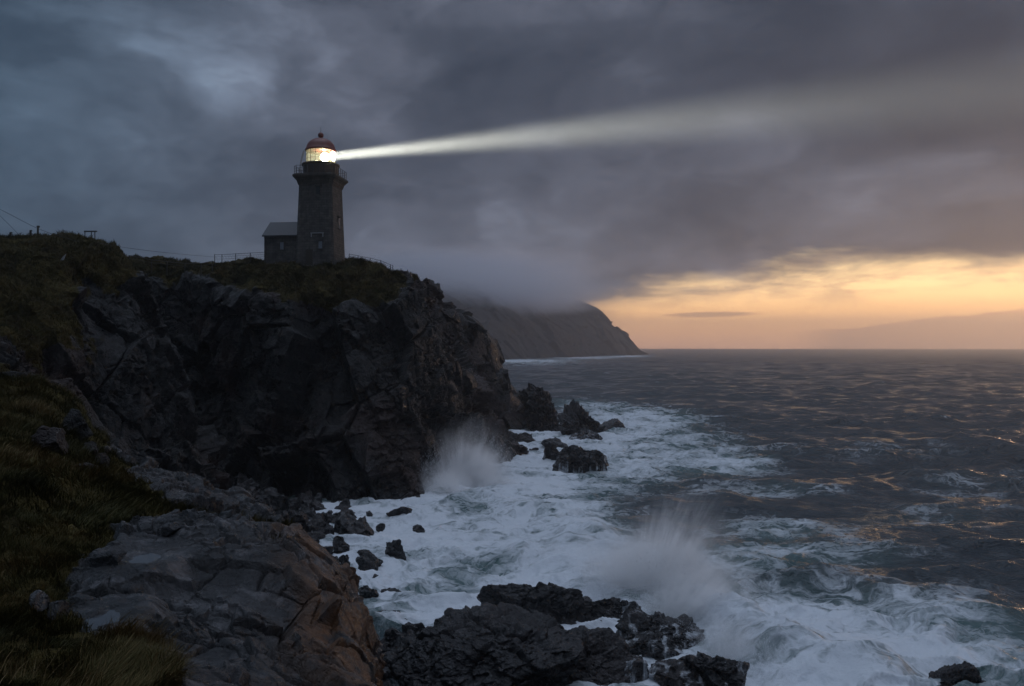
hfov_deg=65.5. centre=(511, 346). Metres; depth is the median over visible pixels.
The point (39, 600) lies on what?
boulder
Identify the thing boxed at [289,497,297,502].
boulder
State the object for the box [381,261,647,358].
cliff
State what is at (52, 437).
boulder
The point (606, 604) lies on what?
sea rock
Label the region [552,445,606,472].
sea rock
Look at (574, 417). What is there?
sea rock
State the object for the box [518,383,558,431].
sea rock
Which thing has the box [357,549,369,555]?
sea rock
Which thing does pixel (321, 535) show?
boulder
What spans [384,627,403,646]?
boulder
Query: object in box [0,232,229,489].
hill
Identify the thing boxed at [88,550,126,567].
boulder
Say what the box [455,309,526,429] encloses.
cliff
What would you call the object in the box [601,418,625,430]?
sea rock
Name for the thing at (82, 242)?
grass
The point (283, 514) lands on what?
boulder
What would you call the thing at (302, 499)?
boulder
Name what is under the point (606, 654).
sea rock
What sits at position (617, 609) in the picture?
sea rock
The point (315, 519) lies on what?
boulder
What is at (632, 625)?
sea rock
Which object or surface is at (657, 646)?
sea rock
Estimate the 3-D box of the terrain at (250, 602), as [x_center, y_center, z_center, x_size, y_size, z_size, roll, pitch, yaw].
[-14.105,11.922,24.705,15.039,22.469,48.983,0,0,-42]
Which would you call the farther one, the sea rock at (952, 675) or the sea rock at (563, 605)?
the sea rock at (563, 605)
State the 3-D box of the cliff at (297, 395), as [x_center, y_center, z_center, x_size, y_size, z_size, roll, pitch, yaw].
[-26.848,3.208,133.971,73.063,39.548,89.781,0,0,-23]
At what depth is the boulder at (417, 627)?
46.22 m
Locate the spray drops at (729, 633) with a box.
[674,597,799,685]
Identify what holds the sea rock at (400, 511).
in the sea
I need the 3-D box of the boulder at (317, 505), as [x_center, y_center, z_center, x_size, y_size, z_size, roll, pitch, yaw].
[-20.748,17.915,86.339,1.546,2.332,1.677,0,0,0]
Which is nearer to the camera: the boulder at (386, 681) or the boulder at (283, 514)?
the boulder at (386, 681)
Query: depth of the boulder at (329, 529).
74.52 m
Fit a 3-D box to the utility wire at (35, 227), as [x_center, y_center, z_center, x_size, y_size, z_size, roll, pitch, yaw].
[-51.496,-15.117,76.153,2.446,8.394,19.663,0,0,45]
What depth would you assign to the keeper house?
110.52 m
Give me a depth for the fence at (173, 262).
106.51 m
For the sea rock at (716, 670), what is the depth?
41.42 m
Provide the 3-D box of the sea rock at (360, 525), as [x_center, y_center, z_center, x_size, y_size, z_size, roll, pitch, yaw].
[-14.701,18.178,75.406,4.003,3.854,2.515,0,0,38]
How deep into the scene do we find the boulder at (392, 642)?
45.12 m
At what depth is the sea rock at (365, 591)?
56.27 m
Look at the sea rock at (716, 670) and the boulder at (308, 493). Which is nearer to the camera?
the sea rock at (716, 670)
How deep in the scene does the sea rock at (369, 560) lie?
64.47 m
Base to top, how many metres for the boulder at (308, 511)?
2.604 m
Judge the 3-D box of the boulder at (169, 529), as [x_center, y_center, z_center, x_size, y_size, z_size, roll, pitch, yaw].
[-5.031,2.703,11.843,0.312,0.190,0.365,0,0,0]
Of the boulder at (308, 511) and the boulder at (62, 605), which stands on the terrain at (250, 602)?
the boulder at (62, 605)
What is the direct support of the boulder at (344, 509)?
in the sea
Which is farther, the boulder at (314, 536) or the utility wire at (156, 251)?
the utility wire at (156, 251)
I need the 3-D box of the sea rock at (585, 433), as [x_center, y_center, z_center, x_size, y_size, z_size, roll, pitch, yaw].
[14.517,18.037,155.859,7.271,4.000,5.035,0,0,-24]
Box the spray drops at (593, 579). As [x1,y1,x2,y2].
[530,551,646,600]
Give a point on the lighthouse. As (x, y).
(322, 182)
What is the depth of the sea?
85.32 m
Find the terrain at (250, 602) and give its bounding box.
[0,379,385,685]
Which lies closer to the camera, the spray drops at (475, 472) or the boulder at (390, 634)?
the boulder at (390, 634)
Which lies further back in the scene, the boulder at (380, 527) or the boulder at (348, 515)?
the boulder at (348, 515)
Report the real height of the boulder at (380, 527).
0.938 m
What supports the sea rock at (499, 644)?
in the sea
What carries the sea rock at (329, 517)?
in the sea
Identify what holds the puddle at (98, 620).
on the terrain at (250, 602)
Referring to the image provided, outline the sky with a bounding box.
[0,0,1023,348]
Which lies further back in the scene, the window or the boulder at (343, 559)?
the window
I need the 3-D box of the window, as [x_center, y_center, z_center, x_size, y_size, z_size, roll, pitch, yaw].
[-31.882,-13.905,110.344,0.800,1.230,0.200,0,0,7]
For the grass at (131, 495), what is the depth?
17.61 m
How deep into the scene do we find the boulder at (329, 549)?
68.51 m
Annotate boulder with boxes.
[0,371,36,377]
[29,590,49,612]
[31,425,68,455]
[47,600,69,620]
[62,408,93,439]
[74,462,97,470]
[82,441,98,455]
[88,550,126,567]
[94,453,109,467]
[161,521,185,535]
[231,473,247,487]
[235,483,252,494]
[242,478,262,495]
[249,487,257,498]
[256,492,271,506]
[262,496,269,505]
[264,487,277,492]
[265,488,276,495]
[267,494,285,510]
[275,510,288,520]
[285,499,295,510]
[288,509,295,515]
[288,511,311,528]
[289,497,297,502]
[295,493,312,510]
[296,503,315,519]
[304,522,317,532]
[306,489,313,501]
[307,532,319,542]
[308,530,325,539]
[309,515,323,527]
[312,500,325,510]
[313,492,322,502]
[319,525,333,534]
[323,546,333,554]
[334,511,346,533]
[339,554,349,564]
[340,506,347,513]
[343,498,349,503]
[346,513,356,519]
[366,511,372,516]
[376,523,384,531]
[381,677,392,685]
[383,651,396,677]
[383,667,390,677]
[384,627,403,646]
[389,633,404,647]
[391,635,406,653]
[402,622,424,632]
[403,634,417,647]
[588,616,601,620]
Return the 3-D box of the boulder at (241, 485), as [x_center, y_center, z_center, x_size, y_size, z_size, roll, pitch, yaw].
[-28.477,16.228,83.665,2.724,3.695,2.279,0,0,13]
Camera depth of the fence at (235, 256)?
113.46 m
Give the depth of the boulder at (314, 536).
72.81 m
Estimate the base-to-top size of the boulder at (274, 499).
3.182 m
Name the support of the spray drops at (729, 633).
on the sea
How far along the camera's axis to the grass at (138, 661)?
7.08 m
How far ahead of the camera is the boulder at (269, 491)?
87.00 m
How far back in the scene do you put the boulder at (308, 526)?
75.09 m
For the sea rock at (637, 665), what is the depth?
42.87 m
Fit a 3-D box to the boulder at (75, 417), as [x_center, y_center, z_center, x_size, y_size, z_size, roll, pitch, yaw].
[-13.880,2.581,25.204,1.046,1.239,0.818,0,0,-35]
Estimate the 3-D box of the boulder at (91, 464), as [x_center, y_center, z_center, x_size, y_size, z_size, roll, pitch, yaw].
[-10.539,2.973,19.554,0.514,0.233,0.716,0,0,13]
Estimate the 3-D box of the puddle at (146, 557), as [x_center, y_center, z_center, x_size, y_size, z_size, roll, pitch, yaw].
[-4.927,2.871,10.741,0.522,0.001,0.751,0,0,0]
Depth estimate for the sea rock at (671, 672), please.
42.26 m
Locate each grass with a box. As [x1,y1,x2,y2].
[0,229,139,372]
[0,368,307,531]
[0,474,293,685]
[64,608,206,685]
[128,253,418,309]
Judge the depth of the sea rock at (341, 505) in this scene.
88.42 m
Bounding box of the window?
[279,241,284,249]
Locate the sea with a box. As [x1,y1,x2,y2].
[288,349,1023,685]
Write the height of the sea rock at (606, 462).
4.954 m
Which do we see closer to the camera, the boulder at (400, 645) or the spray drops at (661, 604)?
the boulder at (400, 645)
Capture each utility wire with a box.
[0,209,74,240]
[100,243,209,256]
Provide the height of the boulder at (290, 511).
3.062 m
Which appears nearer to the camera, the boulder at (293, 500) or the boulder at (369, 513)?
the boulder at (369, 513)
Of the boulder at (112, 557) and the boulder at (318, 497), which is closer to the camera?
the boulder at (112, 557)
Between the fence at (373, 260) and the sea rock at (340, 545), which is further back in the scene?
the fence at (373, 260)
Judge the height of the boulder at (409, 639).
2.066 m
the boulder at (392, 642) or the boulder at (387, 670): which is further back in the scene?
the boulder at (392, 642)
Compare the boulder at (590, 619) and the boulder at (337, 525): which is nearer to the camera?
the boulder at (590, 619)
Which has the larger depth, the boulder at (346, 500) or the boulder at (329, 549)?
the boulder at (346, 500)
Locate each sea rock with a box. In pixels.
[323,514,338,522]
[333,536,349,553]
[334,504,351,509]
[337,516,373,535]
[356,551,378,570]
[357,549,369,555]
[358,585,378,598]
[381,587,400,592]
[385,539,405,560]
[386,507,411,516]
[391,602,583,685]
[395,648,408,659]
[412,524,424,532]
[477,582,605,624]
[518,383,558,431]
[541,437,568,447]
[542,443,558,460]
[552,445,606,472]
[557,399,604,434]
[561,625,631,685]
[569,428,602,439]
[592,597,620,609]
[599,451,608,466]
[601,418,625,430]
[602,599,641,621]
[615,608,705,648]
[623,654,648,682]
[627,630,683,660]
[649,659,707,685]
[683,651,749,685]
[928,661,985,685]
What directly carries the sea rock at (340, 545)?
in the sea
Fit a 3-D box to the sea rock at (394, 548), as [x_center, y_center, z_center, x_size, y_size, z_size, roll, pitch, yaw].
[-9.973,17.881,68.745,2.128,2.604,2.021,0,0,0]
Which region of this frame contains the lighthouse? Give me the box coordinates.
[292,132,347,265]
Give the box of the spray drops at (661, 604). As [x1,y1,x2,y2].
[568,520,770,628]
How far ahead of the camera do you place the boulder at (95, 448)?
22.05 m
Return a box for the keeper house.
[262,222,296,263]
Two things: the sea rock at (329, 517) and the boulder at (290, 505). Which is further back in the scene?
the boulder at (290, 505)
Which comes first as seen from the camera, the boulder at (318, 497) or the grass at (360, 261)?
the boulder at (318, 497)
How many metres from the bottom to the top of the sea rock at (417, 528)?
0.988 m
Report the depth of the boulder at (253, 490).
85.32 m
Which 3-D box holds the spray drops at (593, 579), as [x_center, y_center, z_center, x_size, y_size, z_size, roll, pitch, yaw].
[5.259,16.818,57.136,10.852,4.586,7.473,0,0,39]
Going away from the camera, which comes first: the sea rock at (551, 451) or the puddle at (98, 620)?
the puddle at (98, 620)
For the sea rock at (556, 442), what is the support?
in the sea
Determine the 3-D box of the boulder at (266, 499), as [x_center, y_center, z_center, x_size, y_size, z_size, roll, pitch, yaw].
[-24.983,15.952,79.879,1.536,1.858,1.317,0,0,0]
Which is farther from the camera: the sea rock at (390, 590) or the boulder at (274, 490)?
the boulder at (274, 490)
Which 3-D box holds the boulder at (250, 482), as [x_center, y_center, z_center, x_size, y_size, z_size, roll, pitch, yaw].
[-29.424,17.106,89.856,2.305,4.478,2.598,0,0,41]
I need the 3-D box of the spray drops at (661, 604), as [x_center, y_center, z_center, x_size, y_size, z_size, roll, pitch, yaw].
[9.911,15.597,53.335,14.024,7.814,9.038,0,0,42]
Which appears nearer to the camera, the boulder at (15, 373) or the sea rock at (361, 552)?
the boulder at (15, 373)
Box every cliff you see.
[131,255,538,502]
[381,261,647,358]
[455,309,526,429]
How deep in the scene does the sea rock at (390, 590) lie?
57.83 m
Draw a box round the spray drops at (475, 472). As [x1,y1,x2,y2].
[410,432,522,491]
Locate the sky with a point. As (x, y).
(694, 174)
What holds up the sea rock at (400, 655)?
in the sea
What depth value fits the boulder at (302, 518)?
76.17 m
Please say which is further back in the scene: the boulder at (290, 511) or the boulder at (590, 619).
the boulder at (290, 511)
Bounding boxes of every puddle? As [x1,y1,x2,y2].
[78,610,119,632]
[128,553,160,562]
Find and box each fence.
[129,255,212,276]
[214,252,263,265]
[349,254,392,269]
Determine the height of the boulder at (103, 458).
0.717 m
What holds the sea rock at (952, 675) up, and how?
in the sea
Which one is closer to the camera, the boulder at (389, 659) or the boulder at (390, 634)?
the boulder at (389, 659)

